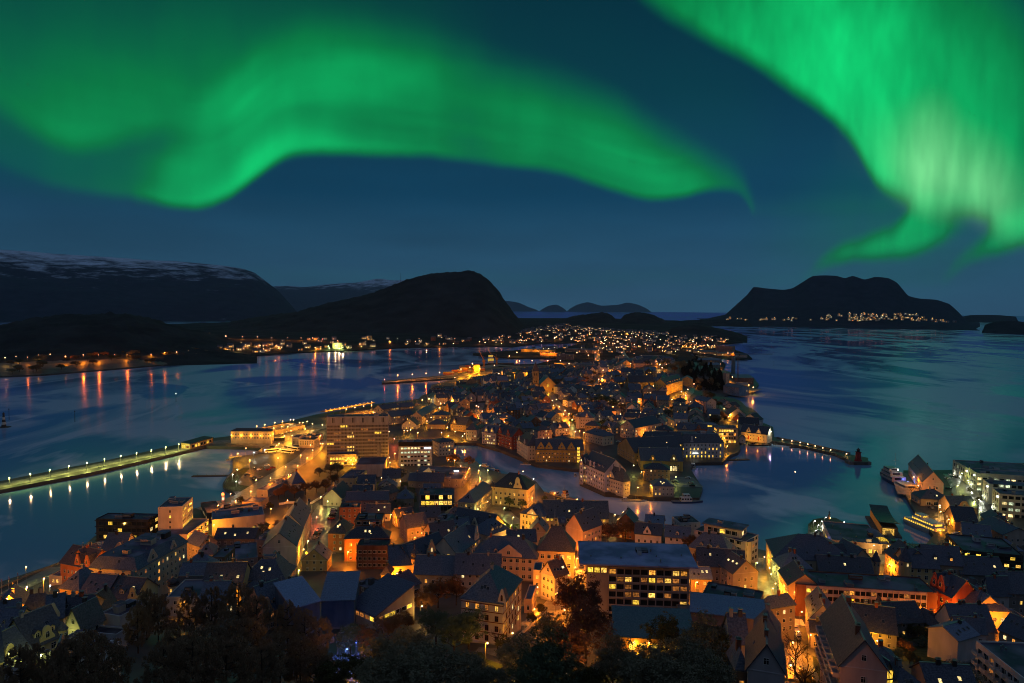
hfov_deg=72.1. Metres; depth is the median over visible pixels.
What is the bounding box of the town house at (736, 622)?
[721,607,747,656]
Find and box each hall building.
[103,598,147,641]
[328,451,357,465]
[356,457,386,476]
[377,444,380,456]
[466,374,487,384]
[617,435,683,464]
[642,430,683,448]
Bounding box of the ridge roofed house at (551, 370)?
[548,368,560,372]
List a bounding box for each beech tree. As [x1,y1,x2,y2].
[548,625,593,663]
[551,574,578,618]
[555,570,602,627]
[559,597,616,663]
[598,522,618,541]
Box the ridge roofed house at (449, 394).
[447,391,460,401]
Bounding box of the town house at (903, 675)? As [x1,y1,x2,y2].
[891,656,920,682]
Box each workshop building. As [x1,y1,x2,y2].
[219,502,255,509]
[242,496,268,508]
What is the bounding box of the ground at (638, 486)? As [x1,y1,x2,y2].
[0,318,1023,682]
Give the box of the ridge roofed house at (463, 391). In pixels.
[458,387,466,394]
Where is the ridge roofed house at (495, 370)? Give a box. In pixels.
[491,368,501,373]
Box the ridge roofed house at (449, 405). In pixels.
[446,401,459,411]
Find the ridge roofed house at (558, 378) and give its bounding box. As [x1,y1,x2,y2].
[554,374,564,384]
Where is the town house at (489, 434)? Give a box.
[482,424,500,444]
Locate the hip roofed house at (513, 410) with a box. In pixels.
[506,405,519,418]
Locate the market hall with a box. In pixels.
[166,579,203,615]
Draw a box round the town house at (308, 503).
[306,498,311,530]
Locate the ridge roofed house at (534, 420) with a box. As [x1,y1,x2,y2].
[525,413,541,426]
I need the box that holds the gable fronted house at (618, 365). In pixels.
[613,362,626,368]
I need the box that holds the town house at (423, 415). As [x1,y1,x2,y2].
[411,402,436,424]
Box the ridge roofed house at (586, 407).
[578,403,593,411]
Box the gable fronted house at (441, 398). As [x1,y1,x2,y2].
[434,392,447,405]
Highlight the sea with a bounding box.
[0,311,1023,581]
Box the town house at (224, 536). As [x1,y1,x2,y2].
[214,523,261,549]
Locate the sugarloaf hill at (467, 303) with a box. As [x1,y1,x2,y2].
[226,270,523,336]
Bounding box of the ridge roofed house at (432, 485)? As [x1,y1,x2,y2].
[423,481,440,487]
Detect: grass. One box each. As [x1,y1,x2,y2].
[223,468,248,490]
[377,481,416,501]
[477,652,510,676]
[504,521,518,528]
[809,519,821,531]
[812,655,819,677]
[896,637,942,661]
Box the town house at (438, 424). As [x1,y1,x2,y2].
[427,419,447,429]
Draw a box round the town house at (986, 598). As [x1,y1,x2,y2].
[970,582,998,604]
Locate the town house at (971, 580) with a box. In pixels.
[964,577,981,587]
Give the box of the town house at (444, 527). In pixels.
[423,519,454,536]
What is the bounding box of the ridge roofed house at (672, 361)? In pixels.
[662,357,673,363]
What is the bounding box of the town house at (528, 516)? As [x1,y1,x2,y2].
[519,501,547,528]
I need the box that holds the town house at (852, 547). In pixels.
[838,538,880,574]
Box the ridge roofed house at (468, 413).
[462,409,476,417]
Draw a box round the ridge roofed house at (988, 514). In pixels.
[979,509,1008,522]
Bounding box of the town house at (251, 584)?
[246,571,267,589]
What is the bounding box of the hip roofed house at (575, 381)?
[570,376,582,384]
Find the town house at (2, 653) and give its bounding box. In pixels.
[0,624,4,682]
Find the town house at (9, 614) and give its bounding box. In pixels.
[0,602,31,630]
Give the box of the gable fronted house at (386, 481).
[377,476,397,488]
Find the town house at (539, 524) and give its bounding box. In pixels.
[529,514,548,544]
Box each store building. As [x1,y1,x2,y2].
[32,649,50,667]
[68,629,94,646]
[95,625,126,646]
[226,541,257,567]
[257,476,289,496]
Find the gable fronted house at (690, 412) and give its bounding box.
[687,407,702,418]
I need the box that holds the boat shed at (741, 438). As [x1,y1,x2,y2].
[738,433,745,443]
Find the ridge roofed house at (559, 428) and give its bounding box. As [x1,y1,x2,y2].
[548,421,568,436]
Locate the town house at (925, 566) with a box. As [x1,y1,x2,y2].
[894,543,940,585]
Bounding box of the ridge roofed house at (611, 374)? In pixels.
[603,371,614,376]
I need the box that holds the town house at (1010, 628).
[997,609,1023,641]
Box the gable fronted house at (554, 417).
[545,411,561,422]
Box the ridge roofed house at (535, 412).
[528,408,543,415]
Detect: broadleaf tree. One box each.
[41,632,110,682]
[69,628,121,682]
[235,495,244,501]
[254,522,269,533]
[265,502,273,510]
[273,488,284,499]
[280,483,289,496]
[287,485,300,497]
[298,482,312,494]
[310,480,321,492]
[313,467,322,473]
[320,479,330,491]
[323,463,334,475]
[326,473,338,481]
[330,461,343,473]
[333,652,362,682]
[335,623,364,652]
[351,644,399,682]
[352,652,376,674]
[353,624,374,655]
[357,631,411,658]
[357,638,436,682]
[373,613,405,642]
[391,641,469,682]
[392,609,414,628]
[392,624,435,655]
[396,499,406,505]
[401,637,447,659]
[414,588,438,615]
[416,607,449,644]
[423,577,451,607]
[425,649,477,682]
[432,614,473,651]
[446,652,492,682]
[447,574,467,605]
[447,606,487,649]
[450,454,460,460]
[458,652,487,682]
[463,455,474,466]
[464,659,515,682]
[492,642,526,671]
[494,634,511,645]
[496,632,537,668]
[500,656,540,682]
[504,496,513,506]
[513,625,585,682]
[518,499,526,509]
[526,610,536,621]
[530,610,562,638]
[536,603,547,611]
[575,665,610,682]
[590,629,638,682]
[591,393,610,401]
[608,398,620,405]
[615,648,650,682]
[615,649,688,682]
[616,521,634,540]
[633,641,677,681]
[639,609,684,650]
[642,653,702,682]
[656,637,694,661]
[662,358,671,363]
[663,409,673,415]
[666,632,701,661]
[675,642,732,682]
[679,362,686,367]
[680,608,718,651]
[681,534,696,545]
[694,637,729,678]
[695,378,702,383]
[696,623,726,651]
[715,630,732,653]
[795,669,818,682]
[890,647,903,656]
[896,638,911,650]
[897,632,907,640]
[903,651,916,662]
[905,643,916,651]
[913,656,922,663]
[918,635,927,646]
[942,659,985,682]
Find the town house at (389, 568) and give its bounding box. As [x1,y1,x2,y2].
[380,560,394,577]
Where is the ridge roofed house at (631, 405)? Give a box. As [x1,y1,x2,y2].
[625,401,637,408]
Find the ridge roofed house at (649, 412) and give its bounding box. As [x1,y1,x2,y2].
[641,410,655,416]
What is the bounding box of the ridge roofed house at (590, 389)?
[580,384,595,392]
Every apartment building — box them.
[88,530,187,596]
[432,386,462,390]
[456,380,467,384]
[457,481,491,510]
[694,525,757,563]
[815,594,890,682]
[971,641,1023,682]
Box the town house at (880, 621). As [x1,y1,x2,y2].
[851,598,898,649]
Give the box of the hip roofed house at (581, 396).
[574,391,588,401]
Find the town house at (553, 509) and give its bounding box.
[543,497,608,536]
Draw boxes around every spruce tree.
[708,361,713,370]
[719,380,723,390]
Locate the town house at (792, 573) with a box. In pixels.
[778,557,818,600]
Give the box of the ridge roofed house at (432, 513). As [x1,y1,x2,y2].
[419,503,440,522]
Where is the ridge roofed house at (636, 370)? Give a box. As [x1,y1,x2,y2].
[631,368,642,373]
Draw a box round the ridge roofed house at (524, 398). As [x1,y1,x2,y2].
[519,394,533,401]
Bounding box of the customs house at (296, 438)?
[292,434,302,444]
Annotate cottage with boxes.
[920,607,938,636]
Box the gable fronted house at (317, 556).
[300,540,332,570]
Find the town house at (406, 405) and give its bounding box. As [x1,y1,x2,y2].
[397,401,413,409]
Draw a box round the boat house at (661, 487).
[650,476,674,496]
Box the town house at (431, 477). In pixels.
[416,470,445,487]
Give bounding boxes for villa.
[287,468,305,489]
[673,395,686,403]
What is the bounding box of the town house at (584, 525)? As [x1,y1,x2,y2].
[564,506,602,550]
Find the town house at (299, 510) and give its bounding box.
[283,497,311,547]
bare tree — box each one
[488,629,504,648]
[782,629,809,675]
[783,650,823,682]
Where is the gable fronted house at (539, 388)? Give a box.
[532,386,544,394]
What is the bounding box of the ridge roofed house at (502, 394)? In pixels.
[499,391,511,399]
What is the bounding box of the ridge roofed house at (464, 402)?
[457,396,469,408]
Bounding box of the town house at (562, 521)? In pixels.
[557,517,566,530]
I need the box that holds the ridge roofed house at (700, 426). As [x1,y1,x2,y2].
[694,422,707,430]
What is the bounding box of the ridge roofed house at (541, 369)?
[538,367,545,372]
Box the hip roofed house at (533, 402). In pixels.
[529,398,541,403]
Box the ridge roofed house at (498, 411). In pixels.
[491,405,506,415]
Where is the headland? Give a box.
[668,325,746,342]
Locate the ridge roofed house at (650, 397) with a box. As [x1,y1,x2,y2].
[643,392,655,406]
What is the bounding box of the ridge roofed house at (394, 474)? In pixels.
[382,466,401,486]
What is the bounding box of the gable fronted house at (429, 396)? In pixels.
[427,391,434,401]
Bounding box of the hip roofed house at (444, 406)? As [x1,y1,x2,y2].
[442,400,449,410]
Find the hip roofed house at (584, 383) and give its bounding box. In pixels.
[580,381,590,385]
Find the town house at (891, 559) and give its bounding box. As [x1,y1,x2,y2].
[883,539,922,575]
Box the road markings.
[795,619,804,625]
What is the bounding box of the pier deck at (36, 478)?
[0,448,188,487]
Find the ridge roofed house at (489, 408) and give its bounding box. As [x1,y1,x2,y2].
[486,404,495,412]
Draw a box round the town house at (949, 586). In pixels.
[930,569,975,610]
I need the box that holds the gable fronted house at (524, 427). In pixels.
[516,420,533,432]
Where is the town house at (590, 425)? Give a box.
[584,420,600,431]
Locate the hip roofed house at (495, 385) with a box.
[490,382,499,389]
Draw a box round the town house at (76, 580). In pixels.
[57,563,93,594]
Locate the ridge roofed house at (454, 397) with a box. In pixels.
[450,393,464,401]
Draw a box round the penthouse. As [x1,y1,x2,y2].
[702,518,748,538]
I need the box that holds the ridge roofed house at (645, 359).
[639,358,649,365]
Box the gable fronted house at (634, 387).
[629,385,640,392]
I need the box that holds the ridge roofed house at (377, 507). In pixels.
[365,501,391,520]
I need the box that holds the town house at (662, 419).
[657,414,667,424]
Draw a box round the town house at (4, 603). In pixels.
[0,596,22,618]
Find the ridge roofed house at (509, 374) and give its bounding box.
[504,370,513,380]
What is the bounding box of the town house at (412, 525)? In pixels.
[398,511,427,541]
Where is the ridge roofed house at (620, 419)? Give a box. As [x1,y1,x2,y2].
[607,415,625,424]
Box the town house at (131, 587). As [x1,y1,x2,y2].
[110,571,159,613]
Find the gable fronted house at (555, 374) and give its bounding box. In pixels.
[551,371,560,376]
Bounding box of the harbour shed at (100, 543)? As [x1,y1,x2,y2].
[96,541,103,547]
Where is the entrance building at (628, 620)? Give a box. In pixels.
[611,605,694,651]
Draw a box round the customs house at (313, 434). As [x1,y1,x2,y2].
[302,432,322,439]
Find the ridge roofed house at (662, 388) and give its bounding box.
[657,385,666,393]
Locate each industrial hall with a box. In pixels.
[693,349,719,353]
[697,358,720,363]
[708,362,719,367]
[713,352,734,355]
[716,345,734,351]
[723,372,729,383]
[723,383,748,395]
[729,374,753,384]
[734,353,747,357]
[736,382,748,386]
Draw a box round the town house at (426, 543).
[400,531,442,572]
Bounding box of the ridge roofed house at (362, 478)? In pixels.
[357,472,376,490]
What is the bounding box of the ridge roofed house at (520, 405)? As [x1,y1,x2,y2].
[515,401,529,413]
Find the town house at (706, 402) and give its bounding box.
[693,395,716,413]
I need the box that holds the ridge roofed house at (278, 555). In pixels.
[272,550,288,561]
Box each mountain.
[0,250,296,321]
[274,279,403,311]
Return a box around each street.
[424,407,441,423]
[474,403,484,418]
[545,392,580,437]
[593,373,603,386]
[594,348,599,360]
[609,405,621,414]
[681,386,695,403]
[878,554,884,564]
[943,474,986,518]
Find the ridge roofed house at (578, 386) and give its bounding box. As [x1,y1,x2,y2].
[574,383,582,392]
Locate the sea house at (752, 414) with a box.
[746,412,762,424]
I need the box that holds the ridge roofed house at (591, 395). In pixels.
[587,392,598,401]
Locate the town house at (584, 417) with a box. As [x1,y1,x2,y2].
[576,409,595,428]
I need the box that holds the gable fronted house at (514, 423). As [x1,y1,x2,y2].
[510,420,525,426]
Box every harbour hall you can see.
[473,364,479,372]
[521,349,554,351]
[540,351,560,355]
[557,353,573,359]
[565,348,602,353]
[575,363,596,368]
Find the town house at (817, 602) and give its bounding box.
[804,586,830,634]
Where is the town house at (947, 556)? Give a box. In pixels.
[918,540,964,576]
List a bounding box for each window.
[51,640,56,648]
[332,417,383,422]
[594,567,599,572]
[601,567,606,572]
[609,569,615,573]
[609,576,615,580]
[609,584,615,588]
[609,591,615,595]
[609,599,615,603]
[617,569,623,573]
[617,577,623,581]
[617,584,623,588]
[617,592,622,596]
[617,599,622,603]
[625,569,631,573]
[625,577,631,581]
[625,584,631,589]
[625,592,630,596]
[632,600,638,604]
[633,570,639,574]
[633,577,639,581]
[633,585,638,589]
[633,592,638,596]
[640,592,646,597]
[640,600,646,604]
[641,570,647,574]
[641,577,646,582]
[641,585,646,589]
[648,593,654,597]
[648,600,654,604]
[649,570,655,574]
[649,578,654,582]
[649,585,654,589]
[656,585,662,590]
[656,593,662,597]
[656,601,662,605]
[657,570,662,575]
[657,578,662,582]
[664,586,670,590]
[664,593,670,598]
[664,601,670,605]
[665,571,670,575]
[665,578,670,582]
[672,586,678,590]
[672,594,678,598]
[673,571,678,575]
[673,579,678,583]
[680,579,686,583]
[680,586,686,591]
[680,594,686,598]
[681,571,686,575]
[763,658,768,664]
[860,676,865,682]
[861,655,866,660]
[876,537,888,541]
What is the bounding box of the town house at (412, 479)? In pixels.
[408,471,417,487]
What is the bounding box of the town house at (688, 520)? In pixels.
[672,514,699,535]
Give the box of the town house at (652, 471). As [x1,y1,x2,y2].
[643,460,669,480]
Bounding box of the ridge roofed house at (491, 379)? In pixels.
[483,376,495,384]
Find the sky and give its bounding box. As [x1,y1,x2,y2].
[0,0,1023,315]
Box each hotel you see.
[578,541,698,620]
[680,430,723,457]
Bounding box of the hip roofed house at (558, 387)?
[554,381,565,393]
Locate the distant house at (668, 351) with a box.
[665,349,671,353]
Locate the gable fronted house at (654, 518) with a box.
[644,510,665,543]
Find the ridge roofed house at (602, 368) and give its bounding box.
[597,363,607,372]
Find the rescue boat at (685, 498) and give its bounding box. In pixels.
[671,493,702,503]
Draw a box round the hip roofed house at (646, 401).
[643,399,653,404]
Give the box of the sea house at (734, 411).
[724,405,745,418]
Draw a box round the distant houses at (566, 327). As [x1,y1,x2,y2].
[520,323,716,336]
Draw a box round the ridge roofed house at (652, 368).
[644,367,655,376]
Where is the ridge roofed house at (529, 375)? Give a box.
[526,372,531,379]
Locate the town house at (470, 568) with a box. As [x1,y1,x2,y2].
[454,548,501,594]
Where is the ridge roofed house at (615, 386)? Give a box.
[604,383,619,393]
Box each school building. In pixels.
[356,573,415,628]
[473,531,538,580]
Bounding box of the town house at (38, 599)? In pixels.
[24,587,46,609]
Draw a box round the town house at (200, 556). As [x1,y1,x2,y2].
[188,550,219,561]
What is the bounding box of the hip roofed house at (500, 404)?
[495,400,508,406]
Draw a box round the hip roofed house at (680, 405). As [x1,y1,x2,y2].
[672,400,686,412]
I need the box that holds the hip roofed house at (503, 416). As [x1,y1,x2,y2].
[497,411,510,422]
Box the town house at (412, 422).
[402,416,420,428]
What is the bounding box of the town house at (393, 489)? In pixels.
[379,483,399,501]
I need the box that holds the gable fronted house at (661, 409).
[656,404,670,415]
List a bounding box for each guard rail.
[0,562,58,587]
[544,492,570,499]
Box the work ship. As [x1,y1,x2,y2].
[880,455,917,487]
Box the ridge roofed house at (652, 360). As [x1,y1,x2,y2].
[650,356,660,364]
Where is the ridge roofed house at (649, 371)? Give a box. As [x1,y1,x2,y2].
[645,367,652,374]
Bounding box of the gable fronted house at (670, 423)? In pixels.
[664,415,674,427]
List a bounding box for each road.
[0,567,59,595]
[187,523,212,560]
[197,440,326,509]
[255,424,326,452]
[306,505,337,553]
[456,461,519,524]
[521,588,576,626]
[574,551,584,578]
[751,558,802,680]
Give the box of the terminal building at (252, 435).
[231,428,273,443]
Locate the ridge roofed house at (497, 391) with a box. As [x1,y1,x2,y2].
[493,390,505,394]
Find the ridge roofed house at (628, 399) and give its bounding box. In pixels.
[625,395,637,403]
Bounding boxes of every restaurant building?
[713,425,737,443]
[943,503,978,530]
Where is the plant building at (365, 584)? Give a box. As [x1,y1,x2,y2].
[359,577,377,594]
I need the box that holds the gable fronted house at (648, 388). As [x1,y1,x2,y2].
[642,383,655,395]
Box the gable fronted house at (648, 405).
[642,401,654,407]
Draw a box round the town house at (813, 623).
[807,616,820,648]
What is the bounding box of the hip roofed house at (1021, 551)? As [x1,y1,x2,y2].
[1004,535,1023,554]
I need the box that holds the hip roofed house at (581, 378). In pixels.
[574,375,586,381]
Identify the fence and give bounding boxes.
[279,501,294,504]
[310,492,326,503]
[517,621,535,637]
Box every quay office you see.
[952,460,1023,483]
[968,468,1023,490]
[982,477,1023,503]
[991,488,1023,517]
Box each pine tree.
[0,642,44,682]
[9,642,55,682]
[32,648,83,682]
[80,637,136,682]
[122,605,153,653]
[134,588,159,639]
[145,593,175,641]
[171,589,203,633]
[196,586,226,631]
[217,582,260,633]
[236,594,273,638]
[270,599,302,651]
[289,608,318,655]
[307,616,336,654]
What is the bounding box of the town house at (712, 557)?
[696,544,745,582]
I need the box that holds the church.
[532,361,555,391]
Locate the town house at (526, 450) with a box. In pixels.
[517,431,536,460]
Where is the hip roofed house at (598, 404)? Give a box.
[592,400,605,408]
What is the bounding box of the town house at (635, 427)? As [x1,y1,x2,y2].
[620,415,660,437]
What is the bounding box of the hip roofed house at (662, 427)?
[655,423,673,430]
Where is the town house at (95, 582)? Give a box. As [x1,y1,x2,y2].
[78,568,118,593]
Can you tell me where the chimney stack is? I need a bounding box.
[731,357,734,373]
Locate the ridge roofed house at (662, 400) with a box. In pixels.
[657,394,669,406]
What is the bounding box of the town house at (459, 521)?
[450,515,469,526]
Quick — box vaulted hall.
[865,528,888,541]
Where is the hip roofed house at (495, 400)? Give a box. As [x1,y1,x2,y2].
[489,396,502,404]
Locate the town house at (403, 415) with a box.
[385,408,412,424]
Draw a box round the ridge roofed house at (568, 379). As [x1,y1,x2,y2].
[562,376,572,382]
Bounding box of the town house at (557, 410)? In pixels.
[552,406,561,416]
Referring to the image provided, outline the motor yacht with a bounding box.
[481,463,494,468]
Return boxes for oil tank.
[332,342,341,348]
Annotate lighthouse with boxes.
[845,447,870,464]
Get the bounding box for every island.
[506,301,537,310]
[539,305,566,311]
[567,302,650,311]
[697,275,979,330]
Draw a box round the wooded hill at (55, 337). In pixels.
[0,311,256,365]
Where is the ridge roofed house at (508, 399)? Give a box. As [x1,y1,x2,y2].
[503,394,517,402]
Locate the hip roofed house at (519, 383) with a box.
[517,378,523,386]
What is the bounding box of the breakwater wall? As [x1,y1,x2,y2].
[776,437,850,453]
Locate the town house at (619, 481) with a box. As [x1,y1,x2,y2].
[609,464,630,496]
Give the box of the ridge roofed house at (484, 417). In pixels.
[479,412,495,423]
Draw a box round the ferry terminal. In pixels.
[822,521,881,553]
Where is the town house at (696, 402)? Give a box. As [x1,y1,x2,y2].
[686,399,702,410]
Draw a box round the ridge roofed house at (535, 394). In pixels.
[530,391,542,400]
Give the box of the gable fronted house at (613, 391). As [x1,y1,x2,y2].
[605,387,616,395]
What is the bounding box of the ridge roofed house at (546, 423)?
[540,420,552,427]
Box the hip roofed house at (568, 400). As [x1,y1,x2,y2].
[562,394,575,406]
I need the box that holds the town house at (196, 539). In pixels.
[187,528,218,558]
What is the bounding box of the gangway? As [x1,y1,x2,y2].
[885,531,895,542]
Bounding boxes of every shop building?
[170,518,208,539]
[419,487,454,511]
[690,591,764,633]
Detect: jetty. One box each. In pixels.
[191,474,227,476]
[727,458,749,460]
[748,442,770,445]
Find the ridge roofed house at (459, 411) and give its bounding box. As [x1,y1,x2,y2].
[455,406,466,415]
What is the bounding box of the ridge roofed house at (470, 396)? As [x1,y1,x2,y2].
[464,390,476,401]
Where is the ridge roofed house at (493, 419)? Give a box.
[487,415,503,424]
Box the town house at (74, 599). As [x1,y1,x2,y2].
[65,587,105,621]
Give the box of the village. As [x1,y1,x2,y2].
[726,312,956,322]
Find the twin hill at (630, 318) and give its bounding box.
[560,312,665,323]
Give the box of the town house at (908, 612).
[878,595,926,637]
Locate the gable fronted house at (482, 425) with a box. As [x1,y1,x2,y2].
[478,422,484,437]
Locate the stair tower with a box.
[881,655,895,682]
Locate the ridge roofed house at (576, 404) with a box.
[572,399,586,409]
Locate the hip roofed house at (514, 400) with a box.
[510,396,520,403]
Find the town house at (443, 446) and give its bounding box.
[432,437,453,456]
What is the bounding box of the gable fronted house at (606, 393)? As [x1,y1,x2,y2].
[600,389,613,402]
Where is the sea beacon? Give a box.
[0,412,10,427]
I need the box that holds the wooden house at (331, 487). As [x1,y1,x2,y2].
[327,481,335,492]
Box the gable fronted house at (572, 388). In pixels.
[562,384,577,392]
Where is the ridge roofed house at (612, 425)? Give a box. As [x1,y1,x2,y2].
[603,419,620,434]
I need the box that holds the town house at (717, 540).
[688,529,737,555]
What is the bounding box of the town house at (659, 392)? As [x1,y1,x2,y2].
[652,390,665,401]
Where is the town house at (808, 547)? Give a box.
[765,531,847,576]
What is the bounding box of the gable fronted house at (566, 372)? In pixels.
[562,370,571,374]
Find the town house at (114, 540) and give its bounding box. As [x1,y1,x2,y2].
[101,530,134,551]
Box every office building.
[95,513,157,541]
[158,496,192,530]
[339,502,360,526]
[344,520,390,561]
[355,512,384,527]
[356,538,390,568]
[398,439,432,465]
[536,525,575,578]
[703,582,763,598]
[795,571,936,615]
[944,533,1023,570]
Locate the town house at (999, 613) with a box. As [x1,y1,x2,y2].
[962,585,1010,632]
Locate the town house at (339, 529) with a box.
[327,515,353,552]
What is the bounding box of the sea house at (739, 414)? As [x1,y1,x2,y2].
[733,412,743,420]
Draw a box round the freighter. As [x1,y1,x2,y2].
[487,355,513,363]
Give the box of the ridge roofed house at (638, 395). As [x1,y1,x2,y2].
[628,392,641,403]
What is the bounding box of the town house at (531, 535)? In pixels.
[506,525,536,543]
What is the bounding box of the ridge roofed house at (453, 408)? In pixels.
[450,402,461,415]
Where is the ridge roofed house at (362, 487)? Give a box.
[352,482,372,490]
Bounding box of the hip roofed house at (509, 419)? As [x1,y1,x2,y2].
[505,414,518,423]
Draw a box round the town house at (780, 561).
[771,547,813,586]
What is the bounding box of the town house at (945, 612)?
[933,597,997,640]
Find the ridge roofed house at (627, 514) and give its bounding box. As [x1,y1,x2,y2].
[615,508,638,539]
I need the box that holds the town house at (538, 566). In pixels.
[533,562,542,596]
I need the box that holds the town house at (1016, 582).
[983,567,1023,614]
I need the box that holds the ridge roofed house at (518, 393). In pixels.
[513,390,524,397]
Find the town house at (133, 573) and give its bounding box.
[119,569,138,586]
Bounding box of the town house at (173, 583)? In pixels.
[167,572,203,594]
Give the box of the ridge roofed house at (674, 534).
[664,522,690,543]
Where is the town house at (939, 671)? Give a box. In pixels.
[909,657,976,682]
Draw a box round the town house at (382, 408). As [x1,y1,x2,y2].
[374,403,399,413]
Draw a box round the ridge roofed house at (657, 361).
[655,359,665,365]
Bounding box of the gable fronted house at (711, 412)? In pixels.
[706,407,719,417]
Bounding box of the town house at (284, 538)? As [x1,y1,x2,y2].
[261,515,303,565]
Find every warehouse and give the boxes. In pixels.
[427,388,451,394]
[535,437,583,462]
[637,446,683,471]
[738,416,758,430]
[740,424,772,442]
[865,504,901,538]
[908,454,944,493]
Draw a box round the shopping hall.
[414,466,470,487]
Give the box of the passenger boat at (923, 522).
[903,512,946,533]
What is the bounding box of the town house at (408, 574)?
[386,569,421,607]
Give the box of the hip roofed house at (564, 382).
[558,379,569,384]
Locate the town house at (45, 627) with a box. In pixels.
[7,602,68,652]
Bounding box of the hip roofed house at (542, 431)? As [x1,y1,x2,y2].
[531,424,551,438]
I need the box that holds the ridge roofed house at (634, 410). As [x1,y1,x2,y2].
[626,408,640,417]
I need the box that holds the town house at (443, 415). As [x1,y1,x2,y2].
[432,409,450,422]
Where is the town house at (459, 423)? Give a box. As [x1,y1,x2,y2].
[450,415,472,431]
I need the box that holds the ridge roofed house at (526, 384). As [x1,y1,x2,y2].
[523,380,533,388]
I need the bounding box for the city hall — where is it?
[327,413,388,463]
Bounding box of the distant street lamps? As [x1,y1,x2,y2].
[65,330,706,382]
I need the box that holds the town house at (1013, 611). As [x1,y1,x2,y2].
[1008,608,1023,616]
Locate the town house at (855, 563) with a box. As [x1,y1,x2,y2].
[814,552,874,573]
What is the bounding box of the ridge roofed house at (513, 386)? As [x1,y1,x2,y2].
[509,384,518,388]
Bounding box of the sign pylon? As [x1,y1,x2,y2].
[221,492,224,502]
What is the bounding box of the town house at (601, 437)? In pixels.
[585,427,613,445]
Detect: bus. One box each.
[264,448,278,452]
[274,437,284,440]
[281,449,293,453]
[288,446,299,450]
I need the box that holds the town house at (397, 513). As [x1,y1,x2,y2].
[391,505,412,527]
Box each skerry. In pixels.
[684,319,752,326]
[963,315,1017,321]
[982,321,1023,333]
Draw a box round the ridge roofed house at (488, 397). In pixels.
[485,393,499,405]
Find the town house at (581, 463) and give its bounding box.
[579,453,587,484]
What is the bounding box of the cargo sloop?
[621,497,646,501]
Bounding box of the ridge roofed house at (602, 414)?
[596,409,613,424]
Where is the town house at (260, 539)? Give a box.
[255,529,270,556]
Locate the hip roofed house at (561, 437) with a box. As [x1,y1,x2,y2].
[552,433,569,438]
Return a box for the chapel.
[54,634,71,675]
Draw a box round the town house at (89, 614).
[65,596,106,634]
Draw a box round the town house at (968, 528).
[960,520,991,536]
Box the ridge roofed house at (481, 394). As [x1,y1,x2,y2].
[474,389,489,400]
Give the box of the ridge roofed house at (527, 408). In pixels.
[522,403,536,415]
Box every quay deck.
[209,440,274,446]
[385,374,457,381]
[467,364,549,372]
[670,477,702,486]
[894,473,919,494]
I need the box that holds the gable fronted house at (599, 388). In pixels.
[593,384,604,392]
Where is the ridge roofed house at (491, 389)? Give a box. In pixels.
[484,385,496,393]
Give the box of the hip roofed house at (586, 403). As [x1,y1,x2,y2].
[581,400,592,404]
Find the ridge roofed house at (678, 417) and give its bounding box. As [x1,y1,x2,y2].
[673,411,687,425]
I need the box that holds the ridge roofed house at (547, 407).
[536,402,551,411]
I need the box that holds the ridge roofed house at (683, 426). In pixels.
[677,421,694,430]
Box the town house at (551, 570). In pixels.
[539,553,569,601]
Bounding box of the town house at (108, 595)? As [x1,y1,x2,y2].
[95,583,116,610]
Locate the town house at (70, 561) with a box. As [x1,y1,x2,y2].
[59,542,105,583]
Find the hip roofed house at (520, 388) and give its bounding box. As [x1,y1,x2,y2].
[513,384,526,391]
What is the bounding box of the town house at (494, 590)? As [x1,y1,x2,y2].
[459,562,522,644]
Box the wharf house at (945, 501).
[938,493,978,514]
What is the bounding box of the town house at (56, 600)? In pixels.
[45,589,66,622]
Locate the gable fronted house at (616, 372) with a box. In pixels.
[610,370,620,375]
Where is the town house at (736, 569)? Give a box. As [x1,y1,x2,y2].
[718,551,759,589]
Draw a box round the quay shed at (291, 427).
[262,423,304,434]
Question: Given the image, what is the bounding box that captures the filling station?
[201,501,220,521]
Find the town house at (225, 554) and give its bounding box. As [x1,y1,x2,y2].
[212,547,234,560]
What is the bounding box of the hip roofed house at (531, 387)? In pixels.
[527,383,537,390]
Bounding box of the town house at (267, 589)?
[245,576,278,629]
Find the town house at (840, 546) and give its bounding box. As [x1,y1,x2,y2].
[829,538,846,553]
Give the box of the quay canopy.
[320,402,374,412]
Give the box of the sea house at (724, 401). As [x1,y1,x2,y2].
[718,398,728,404]
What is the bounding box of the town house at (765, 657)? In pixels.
[745,613,787,682]
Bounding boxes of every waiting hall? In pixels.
[180,436,213,448]
[880,541,890,551]
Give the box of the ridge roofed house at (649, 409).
[643,407,656,417]
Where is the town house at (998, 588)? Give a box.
[982,572,1011,607]
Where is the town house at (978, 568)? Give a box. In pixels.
[959,551,1003,584]
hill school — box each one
[626,375,653,388]
[654,374,682,394]
[681,375,692,387]
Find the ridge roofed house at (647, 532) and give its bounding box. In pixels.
[634,518,662,542]
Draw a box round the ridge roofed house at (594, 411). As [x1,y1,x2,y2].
[588,409,600,420]
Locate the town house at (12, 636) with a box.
[1,620,31,679]
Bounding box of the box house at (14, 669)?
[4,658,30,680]
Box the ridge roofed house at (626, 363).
[620,359,630,367]
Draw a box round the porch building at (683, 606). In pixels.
[676,604,690,613]
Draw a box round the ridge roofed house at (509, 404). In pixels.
[502,403,515,406]
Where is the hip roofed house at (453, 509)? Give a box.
[445,503,457,513]
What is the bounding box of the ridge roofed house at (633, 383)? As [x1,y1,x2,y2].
[628,382,639,391]
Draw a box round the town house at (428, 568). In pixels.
[413,551,454,593]
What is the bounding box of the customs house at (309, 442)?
[299,436,319,447]
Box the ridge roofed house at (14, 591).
[0,582,29,605]
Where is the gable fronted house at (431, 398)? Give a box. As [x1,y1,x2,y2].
[430,393,434,402]

